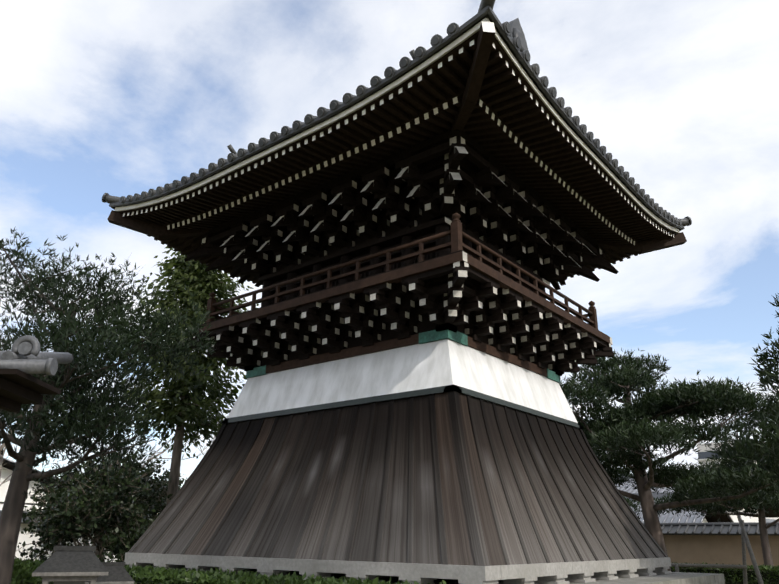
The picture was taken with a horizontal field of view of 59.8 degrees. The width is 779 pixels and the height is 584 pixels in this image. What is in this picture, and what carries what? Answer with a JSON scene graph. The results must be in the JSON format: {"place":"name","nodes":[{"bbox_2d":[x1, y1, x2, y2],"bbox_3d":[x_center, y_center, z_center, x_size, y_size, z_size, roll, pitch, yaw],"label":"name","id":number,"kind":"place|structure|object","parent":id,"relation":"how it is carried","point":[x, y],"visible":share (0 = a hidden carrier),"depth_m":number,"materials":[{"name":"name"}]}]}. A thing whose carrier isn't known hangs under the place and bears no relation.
{"place":"outdoors","nodes":[
{"label":"outdoors","id":0,"kind":"place"},
{"bbox_2d":[0,457,59,510],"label":"house","id":1,"kind":"structure","parent":0,"point":[8,471],"depth_m":38.06,"materials":[{"name":"paint"}]},
{"bbox_2d":[22,445,173,554],"bbox_3d":[-6.886,5.691,16.749,4.176,3.724,4.167,-15,-25,36],"label":"broad tree","id":2,"kind":"object","parent":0,"point":[148,512],"depth_m":16.72,"materials":[{"name":"green plant"}]},
{"bbox_2d":[79,450,186,560],"bbox_3d":[-8.352,7.628,23.281,3.637,4.508,4.422,-15,-25,36],"label":"broad tree","id":3,"kind":"object","parent":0,"point":[160,486],"depth_m":23.07,"materials":[{"name":"green plant"}]},
{"bbox_2d":[0,0,778,517],"label":"sky","id":4,"kind":"structure","parent":0,"point":[118,98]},
{"bbox_2d":[612,471,778,521],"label":"house","id":5,"kind":"structure","parent":0,"point":[630,489],"depth_m":37.40,"materials":[{"name":"paint"}]},
{"label":"ground","id":6,"kind":"structure","parent":0,"visible":0},
{"bbox_2d":[11,558,42,583],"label":"round shrub","id":7,"kind":"object","parent":6,"relation":"on","point":[25,569],"depth_m":8.69,"materials":[{"name":"green plant"}]},
{"bbox_2d":[0,335,72,412],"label":"tiled roof","id":8,"kind":"structure","parent":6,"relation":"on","point":[19,361],"depth_m":2.72,"materials":[{"name":"tile"}]},
{"bbox_2d":[0,510,117,561],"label":"wall","id":9,"kind":"structure","parent":6,"relation":"on","point":[22,538],"depth_m":24.54,"materials":[{"name":"paint"}]},
{"bbox_2d":[0,270,139,485],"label":"tree","id":10,"kind":"object","parent":6,"relation":"on","point":[2,446],"visible":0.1,"depth_m":17.44,"materials":[{"name":"plant"}]},
{"bbox_2d":[32,546,108,583],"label":"lantern","id":11,"kind":"object","parent":6,"relation":"on","point":[71,564],"visible":1,"depth_m":6.38,"materials":[{"name":"grey stone"}]},
{"bbox_2d":[15,451,165,566],"bbox_3d":[-5.802,4.541,12.849,3.297,3.230,2.900,-15,-25,36],"label":"bush","id":12,"kind":"object","parent":6,"relation":"on","point":[80,504],"depth_m":12.77,"materials":[{"name":"green plant"}]},
{"bbox_2d":[0,226,215,583],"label":"tree","id":13,"kind":"object","parent":6,"relation":"on","point":[92,344],"depth_m":8.36,"materials":[{"name":"green plant"}]},
{"bbox_2d":[85,562,133,583],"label":"lantern","id":14,"kind":"object","parent":6,"relation":"on","point":[118,573],"visible":0.65,"depth_m":7.69,"materials":[{"name":"grey stone"}]},
{"bbox_2d":[97,366,226,558],"bbox_3d":[-8.516,5.178,24.157,4.996,9.696,8.109,-15,-25,36],"label":"bare tree wood","id":15,"kind":"object","parent":6,"relation":"on","point":[162,447],"visible":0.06,"depth_m":24.83,"materials":[{"name":"plant"}]},
{"bbox_2d":[110,245,258,505],"bbox_3d":[-5.682,3.127,19.202,4.875,10.236,4.275,-15,-25,36],"label":"conifer tree","id":16,"kind":"object","parent":6,"relation":"on","point":[201,414],"depth_m":18.83,"materials":[{"name":"green plant"}]},
{"bbox_2d":[20,558,445,583],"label":"hedge","id":17,"kind":"object","parent":6,"relation":"on","point":[146,574],"depth_m":7.16,"materials":[{"name":"green plant"}]},
{"bbox_2d":[153,566,724,583],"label":"platform","id":18,"kind":"structure","parent":6,"relation":"on","point":[690,578],"depth_m":10.48,"materials":[{"name":"stone"}]},
{"bbox_2d":[124,552,670,583],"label":"stone base","id":19,"kind":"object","parent":18,"relation":"on","point":[565,572],"depth_m":9.07,"materials":[{"name":"grey stone"}]},
{"bbox_2d":[128,391,667,565],"bbox_3d":[0.259,3.587,12.350,7.152,2.260,6.392,-15,-25,36],"label":"skirt","id":20,"kind":"object","parent":19,"relation":"on","point":[452,478],"visible":0.98,"depth_m":9.97,"materials":[{"name":"brown wood"}]},
{"bbox_2d":[221,329,582,428],"bbox_3d":[0.275,2.035,12.912,5.190,1.050,4.430,-15,-25,36],"label":"band","id":21,"kind":"object","parent":20,"relation":"on","point":[429,362],"visible":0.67,"depth_m":11.17,"materials":[{"name":"paint"}]},
{"bbox_2d":[189,250,613,375],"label":"brackets","id":22,"kind":"object","parent":21,"relation":"on","point":[457,302],"visible":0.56,"depth_m":11.32,"materials":[{"name":"brown wood"}]},
{"bbox_2d":[184,130,617,306],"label":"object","id":23,"kind":"object","parent":22,"relation":"on","point":[428,187],"visible":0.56,"depth_m":12.04,"materials":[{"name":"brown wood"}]},
{"bbox_2d":[107,18,686,284],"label":"eaves","id":24,"kind":"object","parent":23,"relation":"on","point":[477,85],"visible":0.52,"depth_m":10.88,"materials":[{"name":"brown wood"}]},
{"bbox_2d":[102,0,691,230],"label":"roof","id":25,"kind":"structure","parent":24,"relation":"on","point":[511,34],"depth_m":10.42,"materials":[{"name":"tile"}]},
{"bbox_2d":[190,213,612,344],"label":"balcony","id":26,"kind":"structure","parent":22,"relation":"on","point":[455,244],"depth_m":11.15,"materials":[{"name":"brown wood"}]},
{"bbox_2d":[577,416,641,518],"bbox_3d":[6.745,6.596,25.885,6.418,4.110,4.597,2,-20,-4],"label":"tree","id":27,"kind":"object","parent":6,"relation":"on","point":[631,504],"visible":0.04,"depth_m":24.65,"materials":[{"name":"green plant"}]},
{"bbox_2d":[559,348,778,570],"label":"pine","id":28,"kind":"object","parent":6,"relation":"on","point":[726,398],"depth_m":17.76,"materials":[{"name":"green plant"}]},
{"bbox_2d":[625,492,733,522],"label":"house","id":29,"kind":"structure","parent":6,"relation":"on","point":[669,517],"depth_m":29.75,"materials":[{"name":"tile"}]},
{"bbox_2d":[643,522,778,570],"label":"wall","id":30,"kind":"structure","parent":6,"relation":"on","point":[707,543],"depth_m":24.61,"materials":[{"name":"paint"}]},
{"bbox_2d":[653,408,778,570],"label":"pine","id":31,"kind":"object","parent":6,"relation":"on","point":[710,508],"depth_m":21.23,"materials":[{"name":"green plant"}]},
{"bbox_2d":[669,515,763,583],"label":"pole rail","id":32,"kind":"object","parent":6,"relation":"on","point":[744,537],"visible":0.54,"depth_m":13.51,"materials":[{"name":"grey wood"}]},
{"bbox_2d":[671,562,778,583],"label":"hedge","id":33,"kind":"object","parent":6,"relation":"on","point":[766,568],"depth_m":19.03,"materials":[{"name":"green plant"}]},
{"bbox_2d":[697,441,778,521],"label":"building","id":34,"kind":"structure","parent":6,"relation":"on","point":[703,454],"depth_m":128.51,"materials":[{"name":"grey concrete"}]},
{"bbox_2d":[704,293,778,478],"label":"pine","id":35,"kind":"object","parent":6,"relation":"on","point":[755,448],"visible":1,"depth_m":10.71,"materials":[{"name":"green plant"}]}
]}

